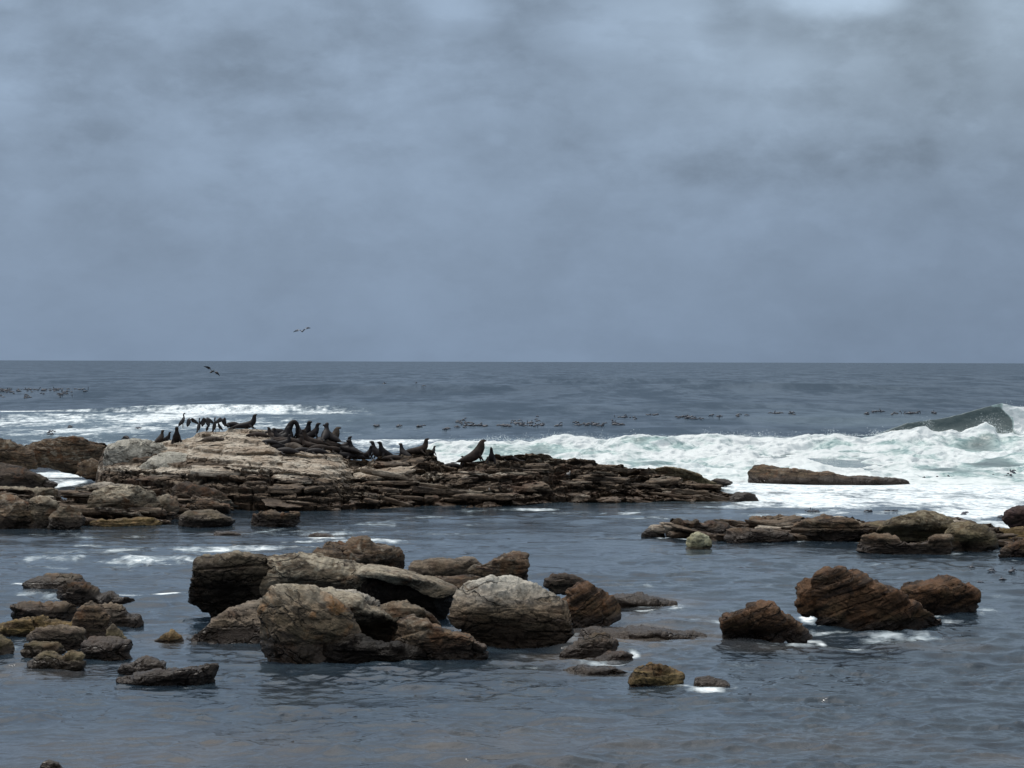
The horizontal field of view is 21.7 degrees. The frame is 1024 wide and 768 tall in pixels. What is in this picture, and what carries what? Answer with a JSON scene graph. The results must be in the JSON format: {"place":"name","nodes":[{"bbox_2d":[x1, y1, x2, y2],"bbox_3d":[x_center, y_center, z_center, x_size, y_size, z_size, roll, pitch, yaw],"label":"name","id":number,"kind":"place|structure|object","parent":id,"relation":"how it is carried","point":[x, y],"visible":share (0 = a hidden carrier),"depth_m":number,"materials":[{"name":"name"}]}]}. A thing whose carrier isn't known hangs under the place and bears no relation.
{"place":"outdoors","nodes":[
{"label":"outdoors","id":0,"kind":"place"},
{"bbox_2d":[0,360,1023,767],"bbox_3d":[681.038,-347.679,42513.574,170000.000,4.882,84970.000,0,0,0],"label":"sea","id":1,"kind":"structure","parent":0,"point":[948,692],"depth_m":97.77,"materials":[{"name":"liquid"}]},
{"bbox_2d":[0,634,14,654],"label":"boulder","id":2,"kind":"object","parent":1,"relation":"in","point":[7,646],"visible":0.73,"depth_m":75.78,"materials":[{"name":"stone"}]},
{"bbox_2d":[0,493,31,528],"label":"boulder","id":3,"kind":"object","parent":1,"relation":"on","point":[15,512],"visible":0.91,"depth_m":133.28,"materials":[{"name":"brown stone"}]},
{"bbox_2d":[0,438,37,469],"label":"boulder","id":4,"kind":"object","parent":1,"relation":"on","point":[12,453],"visible":0.69,"depth_m":183.99,"materials":[{"name":"brown stone"}]},
{"bbox_2d":[0,462,57,487],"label":"rock slab","id":5,"kind":"object","parent":1,"relation":"on","point":[13,475],"visible":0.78,"depth_m":173.95,"materials":[{"name":"stone"}]},
{"bbox_2d":[0,615,71,636],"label":"boulder","id":6,"kind":"object","parent":1,"relation":"in","point":[23,626],"visible":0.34,"depth_m":81.11,"materials":[{"name":"stone"}]},
{"bbox_2d":[26,495,59,528],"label":"boulder","id":7,"kind":"object","parent":1,"relation":"in","point":[41,508],"visible":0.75,"depth_m":133.24,"materials":[{"name":"brown stone"}]},
{"bbox_2d":[20,640,65,657],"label":"boulder","id":8,"kind":"object","parent":1,"relation":"on","point":[32,649],"visible":0.42,"depth_m":75.00,"materials":[{"name":"stone"}]},
{"bbox_2d":[10,600,76,620],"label":"boulder","id":9,"kind":"object","parent":1,"relation":"in","point":[63,610],"visible":0.48,"depth_m":85.09,"materials":[{"name":"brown stone"}]},
{"bbox_2d":[0,387,88,397],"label":"kelp","id":10,"kind":"object","parent":1,"relation":"on","point":[28,389],"visible":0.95,"depth_m":648.31},
{"bbox_2d":[40,760,62,767],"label":"boulder","id":11,"kind":"object","parent":1,"relation":"in","point":[50,764],"visible":1,"depth_m":54.25,"materials":[{"name":"stone"}]},
{"bbox_2d":[21,573,85,588],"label":"boulder","id":12,"kind":"object","parent":1,"relation":"on","point":[50,581],"visible":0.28,"depth_m":96.94,"materials":[{"name":"grey stone"}]},
{"bbox_2d":[26,624,86,650],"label":"boulder","id":13,"kind":"object","parent":1,"relation":"in","point":[67,637],"visible":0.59,"depth_m":76.43,"materials":[{"name":"stone"}]},
{"bbox_2d":[27,650,86,670],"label":"boulder","id":14,"kind":"object","parent":1,"relation":"in","point":[71,660],"visible":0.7,"depth_m":72.74,"materials":[{"name":"stone"}]},
{"bbox_2d":[47,505,85,529],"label":"boulder","id":15,"kind":"object","parent":1,"relation":"in","point":[69,517],"visible":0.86,"depth_m":131.99,"materials":[{"name":"brown stone"}]},
{"bbox_2d":[28,435,106,474],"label":"boulder","id":16,"kind":"object","parent":1,"relation":"on","point":[68,454],"visible":0.75,"depth_m":188.16,"materials":[{"name":"brown stone"}]},
{"bbox_2d":[56,580,110,606],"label":"boulder","id":17,"kind":"object","parent":1,"relation":"in","point":[78,593],"visible":0.76,"depth_m":91.30,"materials":[{"name":"stone"}]},
{"bbox_2d":[71,601,111,638],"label":"boulder","id":18,"kind":"object","parent":1,"relation":"in","point":[92,618],"visible":0.69,"depth_m":78.61,"materials":[{"name":"brown stone"}]},
{"bbox_2d":[80,636,132,660],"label":"boulder","id":19,"kind":"object","parent":1,"relation":"in","point":[111,648],"visible":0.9,"depth_m":75.11,"materials":[{"name":"grey stone"}]},
{"bbox_2d":[74,481,150,489],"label":"boulder","id":20,"kind":"object","parent":1,"relation":"on","point":[100,484],"visible":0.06,"depth_m":151.39,"materials":[{"name":"stone"}]},
{"bbox_2d":[105,623,126,638],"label":"boulder","id":21,"kind":"object","parent":1,"relation":"on","point":[113,629],"visible":0.28,"depth_m":76.73,"materials":[{"name":"stone"}]},
{"bbox_2d":[0,486,237,525],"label":"rock reef","id":22,"kind":"object","parent":1,"relation":"in","point":[78,497],"visible":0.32,"depth_m":139.54,"materials":[{"name":"stone"}]},
{"bbox_2d":[0,486,57,495],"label":"boulder","id":23,"kind":"object","parent":22,"relation":"on","point":[44,491],"visible":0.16,"depth_m":147.72,"materials":[{"name":"brown stone"}]},
{"bbox_2d":[86,484,160,515],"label":"boulder","id":24,"kind":"object","parent":22,"relation":"on","point":[126,496],"visible":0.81,"depth_m":137.04,"materials":[{"name":"grey stone"}]},
{"bbox_2d":[157,494,179,519],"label":"boulder","id":25,"kind":"object","parent":22,"relation":"on","point":[168,502],"visible":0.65,"depth_m":138.85,"materials":[{"name":"grey stone"}]},
{"bbox_2d":[185,498,230,513],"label":"boulder","id":26,"kind":"object","parent":22,"relation":"on","point":[203,504],"visible":0.6,"depth_m":142.73,"materials":[{"name":"brown stone"}]},
{"bbox_2d":[104,591,134,603],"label":"boulder","id":27,"kind":"object","parent":1,"relation":"on","point":[115,598],"visible":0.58,"depth_m":91.81,"materials":[{"name":"stone"}]},
{"bbox_2d":[102,602,143,627],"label":"boulder","id":28,"kind":"object","parent":1,"relation":"on","point":[120,615],"visible":0.43,"depth_m":83.75,"materials":[{"name":"stone"}]},
{"bbox_2d":[90,517,161,526],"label":"boulder","id":29,"kind":"object","parent":1,"relation":"in","point":[134,521],"visible":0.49,"depth_m":134.33,"materials":[{"name":"stone"}]},
{"bbox_2d":[117,655,166,674],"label":"boulder","id":30,"kind":"object","parent":1,"relation":"on","point":[145,663],"visible":0.45,"depth_m":71.57,"materials":[{"name":"grey stone"}]},
{"bbox_2d":[115,663,218,685],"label":"boulder","id":31,"kind":"object","parent":1,"relation":"in","point":[205,673],"visible":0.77,"depth_m":69.08,"materials":[{"name":"stone"}]},
{"bbox_2d":[154,629,183,642],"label":"boulder","id":32,"kind":"object","parent":1,"relation":"in","point":[172,636],"visible":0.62,"depth_m":79.26,"materials":[{"name":"stone"}]},
{"bbox_2d":[178,509,235,526],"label":"boulder","id":33,"kind":"object","parent":1,"relation":"in","point":[203,518],"visible":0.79,"depth_m":133.93,"materials":[{"name":"brown stone"}]},
{"bbox_2d":[191,598,261,643],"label":"boulder","id":34,"kind":"object","parent":1,"relation":"in","point":[240,623],"visible":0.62,"depth_m":79.60,"materials":[{"name":"stone"}]},
{"bbox_2d":[214,531,241,535],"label":"boulder","id":35,"kind":"object","parent":1,"relation":"in","point":[229,533],"visible":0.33,"depth_m":128.23,"materials":[{"name":"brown stone"}]},
{"bbox_2d":[188,550,268,616],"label":"boulder","id":36,"kind":"object","parent":1,"relation":"in","point":[220,583],"visible":0.84,"depth_m":86.38,"materials":[{"name":"brown stone"}]},
{"bbox_2d":[259,552,366,595],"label":"rock slab","id":37,"kind":"object","parent":36,"relation":"on","point":[320,570],"visible":0.54,"depth_m":86.47,"materials":[{"name":"grey stone"}]},
{"bbox_2d":[251,509,300,526],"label":"boulder","id":38,"kind":"object","parent":1,"relation":"in","point":[271,518],"visible":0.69,"depth_m":134.15,"materials":[{"name":"brown stone"}]},
{"bbox_2d":[257,583,361,663],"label":"boulder","id":39,"kind":"object","parent":1,"relation":"in","point":[301,624],"visible":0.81,"depth_m":74.28,"materials":[{"name":"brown stone"}]},
{"bbox_2d":[336,589,379,606],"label":"boulder","id":40,"kind":"object","parent":1,"relation":"on","point":[371,601],"visible":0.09,"depth_m":78.85,"materials":[{"name":"stone"}]},
{"bbox_2d":[312,535,404,568],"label":"boulder","id":41,"kind":"object","parent":1,"relation":"in","point":[365,549],"visible":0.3,"depth_m":97.61,"materials":[{"name":"brown stone"}]},
{"bbox_2d":[322,633,426,663],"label":"boulder","id":42,"kind":"object","parent":1,"relation":"in","point":[351,648],"visible":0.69,"depth_m":73.89,"materials":[{"name":"black stone"}]},
{"bbox_2d":[320,586,398,641],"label":"rock slab","id":43,"kind":"object","parent":42,"relation":"on","point":[376,623],"visible":0.5,"depth_m":76.20,"materials":[{"name":"grey stone"}]},
{"bbox_2d":[361,578,453,619],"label":"rock block","id":44,"kind":"object","parent":1,"relation":"in","point":[382,592],"visible":0.39,"depth_m":86.25,"materials":[{"name":"black stone"}]},
{"bbox_2d":[356,564,457,597],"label":"rock slab","id":45,"kind":"object","parent":44,"relation":"on","point":[433,586],"visible":1,"depth_m":86.04,"materials":[{"name":"grey stone"}]},
{"bbox_2d":[380,600,440,624],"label":"boulder","id":46,"kind":"object","parent":1,"relation":"in","point":[400,609],"visible":0.17,"depth_m":80.13,"materials":[{"name":"brown stone"}]},
{"bbox_2d":[95,428,732,510],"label":"rock reef","id":47,"kind":"object","parent":1,"relation":"in","point":[240,468],"visible":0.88,"depth_m":157.86,"materials":[{"name":"stone"}]},
{"bbox_2d":[75,458,98,480],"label":"boulder","id":48,"kind":"object","parent":47,"relation":"on","point":[87,469],"visible":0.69,"depth_m":178.49,"materials":[{"name":"brown stone"}]},
{"bbox_2d":[103,438,167,465],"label":"boulder","id":49,"kind":"object","parent":47,"relation":"on","point":[119,451],"visible":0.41,"depth_m":163.31,"materials":[{"name":"grey stone"}]},
{"bbox_2d":[139,451,187,469],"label":"boulder","id":50,"kind":"object","parent":47,"relation":"on","point":[159,460],"visible":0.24,"depth_m":159.46,"materials":[{"name":"grey stone"}]},
{"bbox_2d":[171,426,181,443],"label":"fur seal","id":51,"kind":"object","parent":47,"relation":"on","point":[176,437],"visible":1,"depth_m":166.30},
{"bbox_2d":[186,418,209,432],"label":"cormorant","id":52,"kind":"object","parent":47,"relation":"on","point":[189,421],"visible":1,"depth_m":167.38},
{"bbox_2d":[170,481,233,502],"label":"boulder","id":53,"kind":"object","parent":47,"relation":"on","point":[195,489],"visible":0.24,"depth_m":149.95,"materials":[{"name":"stone"}]},
{"bbox_2d":[194,436,223,441],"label":"fur seal","id":54,"kind":"object","parent":47,"relation":"on","point":[211,439],"visible":1,"depth_m":162.46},
{"bbox_2d":[201,417,225,433],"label":"cormorant","id":55,"kind":"object","parent":47,"relation":"on","point":[209,420],"visible":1,"depth_m":165.92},
{"bbox_2d":[230,414,256,428],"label":"fur seal","id":56,"kind":"object","parent":47,"relation":"on","point":[250,423],"visible":1,"depth_m":166.33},
{"bbox_2d":[246,432,275,437],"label":"fur seal","id":57,"kind":"object","parent":47,"relation":"on","point":[257,434],"visible":1,"depth_m":163.02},
{"bbox_2d":[275,447,303,454],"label":"fur seal","id":58,"kind":"object","parent":47,"relation":"on","point":[285,450],"visible":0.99,"depth_m":158.98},
{"bbox_2d":[282,420,298,437],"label":"fur seal","id":59,"kind":"object","parent":47,"relation":"on","point":[291,423],"visible":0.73,"depth_m":164.22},
{"bbox_2d":[299,423,320,438],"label":"fur seal","id":60,"kind":"object","parent":47,"relation":"on","point":[314,432],"visible":0.85,"depth_m":163.82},
{"bbox_2d":[302,429,331,444],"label":"fur seal","id":61,"kind":"object","parent":47,"relation":"on","point":[306,437],"visible":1,"depth_m":162.51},
{"bbox_2d":[306,448,332,454],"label":"fur seal","id":62,"kind":"object","parent":47,"relation":"on","point":[316,451],"visible":1,"depth_m":159.66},
{"bbox_2d":[321,422,329,440],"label":"fur seal","id":63,"kind":"object","parent":47,"relation":"on","point":[325,434],"visible":1,"depth_m":163.68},
{"bbox_2d":[339,446,364,452],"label":"fur seal","id":64,"kind":"object","parent":47,"relation":"on","point":[350,449],"visible":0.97,"depth_m":163.82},
{"bbox_2d":[377,441,392,458],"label":"fur seal","id":65,"kind":"object","parent":47,"relation":"on","point":[383,451],"visible":0.72,"depth_m":165.53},
{"bbox_2d":[394,438,428,454],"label":"fur seal","id":66,"kind":"object","parent":47,"relation":"on","point":[422,448],"visible":1,"depth_m":165.03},
{"bbox_2d":[451,439,485,462],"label":"fur seal","id":67,"kind":"object","parent":47,"relation":"on","point":[476,453],"visible":1,"depth_m":162.84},
{"bbox_2d":[650,466,716,483],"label":"rock slab","id":68,"kind":"object","parent":47,"relation":"on","point":[685,475],"visible":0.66,"depth_m":171.19,"materials":[{"name":"stone"}]},
{"bbox_2d":[394,614,488,659],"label":"boulder","id":69,"kind":"object","parent":1,"relation":"in","point":[434,641],"visible":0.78,"depth_m":74.32,"materials":[{"name":"brown stone"}]},
{"bbox_2d":[408,556,481,576],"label":"boulder","id":70,"kind":"object","parent":1,"relation":"in","point":[441,566],"visible":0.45,"depth_m":99.81,"materials":[{"name":"stone"}]},
{"bbox_2d":[434,574,480,588],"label":"boulder","id":71,"kind":"object","parent":1,"relation":"on","point":[458,581],"visible":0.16,"depth_m":92.56,"materials":[{"name":"brown stone"}]},
{"bbox_2d":[467,550,529,580],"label":"boulder","id":72,"kind":"object","parent":1,"relation":"in","point":[515,563],"visible":0.56,"depth_m":98.30,"materials":[{"name":"brown stone"}]},
{"bbox_2d":[373,415,624,429],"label":"kelp","id":73,"kind":"object","parent":1,"relation":"on","point":[531,423],"visible":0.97,"depth_m":334.97},
{"bbox_2d":[447,575,574,648],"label":"boulder","id":74,"kind":"object","parent":1,"relation":"in","point":[507,611],"visible":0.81,"depth_m":78.74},
{"bbox_2d":[543,573,584,594],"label":"boulder","id":75,"kind":"object","parent":1,"relation":"in","point":[560,583],"visible":0.73,"depth_m":91.33,"materials":[{"name":"stone"}]},
{"bbox_2d":[559,632,618,658],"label":"boulder","id":76,"kind":"object","parent":1,"relation":"in","point":[593,645],"visible":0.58,"depth_m":75.78,"materials":[{"name":"grey stone"}]},
{"bbox_2d":[562,580,621,628],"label":"boulder","id":77,"kind":"object","parent":1,"relation":"in","point":[589,604],"visible":0.75,"depth_m":84.40,"materials":[{"name":"stone"}]},
{"bbox_2d":[563,664,627,674],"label":"boulder","id":78,"kind":"object","parent":1,"relation":"in","point":[592,670],"visible":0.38,"depth_m":71.62,"materials":[{"name":"grey stone"}]},
{"bbox_2d":[595,650,633,660],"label":"boulder","id":79,"kind":"object","parent":1,"relation":"in","point":[608,655],"visible":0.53,"depth_m":74.42,"materials":[{"name":"stone"}]},
{"bbox_2d":[579,624,706,639],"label":"boulder","id":80,"kind":"object","parent":1,"relation":"in","point":[641,631],"visible":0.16,"depth_m":81.51,"materials":[{"name":"brown stone"}]},
{"bbox_2d":[613,592,677,607],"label":"boulder","id":81,"kind":"object","parent":1,"relation":"in","point":[636,599],"visible":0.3,"depth_m":91.40,"materials":[{"name":"grey stone"}]},
{"bbox_2d":[627,662,684,686],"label":"boulder","id":82,"kind":"object","parent":1,"relation":"in","point":[651,674],"visible":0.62,"depth_m":68.79,"materials":[{"name":"stone"}]},
{"bbox_2d":[685,532,711,548],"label":"limestone block","id":83,"kind":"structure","parent":1,"relation":"in","point":[697,540],"depth_m":119.73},
{"bbox_2d":[614,410,795,419],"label":"kelp","id":84,"kind":"object","parent":1,"relation":"on","point":[688,417],"visible":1,"depth_m":378.70},
{"bbox_2d":[694,675,729,686],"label":"boulder","id":85,"kind":"object","parent":1,"relation":"in","point":[707,681],"visible":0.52,"depth_m":68.75,"materials":[{"name":"grey stone"}]},
{"bbox_2d":[711,478,732,486],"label":"boulder","id":86,"kind":"object","parent":1,"relation":"in","point":[724,482],"visible":0.82,"depth_m":178.80,"materials":[{"name":"stone"}]},
{"bbox_2d":[427,422,1023,484],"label":"breaking wave","id":87,"kind":"object","parent":1,"relation":"on","point":[977,455],"visible":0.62,"depth_m":229.69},
{"bbox_2d":[451,405,1023,441],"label":"sea spray","id":88,"kind":"object","parent":87,"relation":"on","point":[772,431],"visible":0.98,"depth_m":237.95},
{"bbox_2d":[729,492,758,500],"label":"boulder","id":89,"kind":"object","parent":1,"relation":"in","point":[741,496],"visible":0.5,"depth_m":160.96,"materials":[{"name":"stone"}]},
{"bbox_2d":[724,527,794,543],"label":"boulder","id":90,"kind":"object","parent":1,"relation":"in","point":[735,535],"visible":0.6,"depth_m":124.65,"materials":[{"name":"grey stone"}]},
{"bbox_2d":[718,599,812,642],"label":"boulder","id":91,"kind":"object","parent":1,"relation":"in","point":[769,621],"visible":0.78,"depth_m":80.15,"materials":[{"name":"stone"}]},
{"bbox_2d":[794,577,815,617],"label":"boulder","id":92,"kind":"object","parent":1,"relation":"in","point":[804,603],"visible":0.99,"depth_m":84.77,"materials":[{"name":"stone"}]},
{"bbox_2d":[748,464,909,484],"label":"rock ledge","id":93,"kind":"object","parent":1,"relation":"in","point":[765,474],"visible":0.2,"depth_m":184.03,"materials":[{"name":"brown stone"}]},
{"bbox_2d":[648,515,1022,546],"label":"rock ledge","id":94,"kind":"object","parent":1,"relation":"in","point":[783,524],"visible":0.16,"depth_m":127.69,"materials":[{"name":"stone"}]},
{"bbox_2d":[641,528,664,537],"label":"boulder","id":95,"kind":"object","parent":94,"relation":"on","point":[647,532],"visible":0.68,"depth_m":128.39,"materials":[{"name":"stone"}]},
{"bbox_2d":[671,518,732,537],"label":"boulder","id":96,"kind":"object","parent":94,"relation":"on","point":[715,527],"visible":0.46,"depth_m":127.77,"materials":[{"name":"stone"}]},
{"bbox_2d":[749,514,783,519],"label":"boulder","id":97,"kind":"object","parent":94,"relation":"on","point":[768,517],"visible":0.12,"depth_m":129.76,"materials":[{"name":"brown stone"}]},
{"bbox_2d":[790,513,873,540],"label":"boulder","id":98,"kind":"object","parent":94,"relation":"on","point":[823,527],"visible":0.84,"depth_m":125.00,"materials":[{"name":"brown stone"}]},
{"bbox_2d":[876,510,955,542],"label":"boulder","id":99,"kind":"object","parent":94,"relation":"on","point":[920,526],"visible":0.7,"depth_m":121.18,"materials":[{"name":"stone"}]},
{"bbox_2d":[999,526,1023,538],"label":"boulder","id":100,"kind":"object","parent":94,"relation":"on","point":[1019,531],"visible":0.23,"depth_m":126.19,"materials":[{"name":"stone"}]},
{"bbox_2d":[810,565,941,630],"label":"boulder","id":101,"kind":"object","parent":1,"relation":"in","point":[852,599],"visible":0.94,"depth_m":84.01,"materials":[{"name":"stone"}]},
{"bbox_2d":[864,410,936,414],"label":"kelp","id":102,"kind":"object","parent":1,"relation":"on","point":[880,411],"visible":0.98,"depth_m":403.75},
{"bbox_2d":[805,507,1002,516],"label":"kelp","id":103,"kind":"object","parent":1,"relation":"on","point":[870,510],"visible":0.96,"depth_m":149.63},
{"bbox_2d":[856,532,953,554],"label":"boulder","id":104,"kind":"object","parent":1,"relation":"in","point":[883,543],"visible":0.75,"depth_m":116.84,"materials":[{"name":"brown stone"}]},
{"bbox_2d":[899,574,980,614],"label":"boulder","id":105,"kind":"object","parent":1,"relation":"in","point":[938,594],"visible":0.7,"depth_m":88.38,"materials":[{"name":"stone"}]},
{"bbox_2d":[873,403,1023,435],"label":"curling wave","id":106,"kind":"object","parent":1,"relation":"on","point":[1010,416],"visible":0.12,"depth_m":267.88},
{"bbox_2d":[944,521,998,551],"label":"boulder","id":107,"kind":"object","parent":1,"relation":"in","point":[971,536],"visible":0.92,"depth_m":119.21,"materials":[{"name":"stone"}]},
{"bbox_2d":[998,538,1023,557],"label":"boulder","id":108,"kind":"object","parent":1,"relation":"in","point":[1013,549],"visible":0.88,"depth_m":114.42,"materials":[{"name":"stone"}]},
{"bbox_2d":[1002,505,1023,527],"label":"boulder","id":109,"kind":"object","parent":1,"relation":"on","point":[1012,517],"visible":0.9,"depth_m":131.83,"materials":[{"name":"red stone"}]},
{"bbox_2d":[0,0,1023,362],"label":"sky","id":110,"kind":"structure","parent":0,"point":[728,181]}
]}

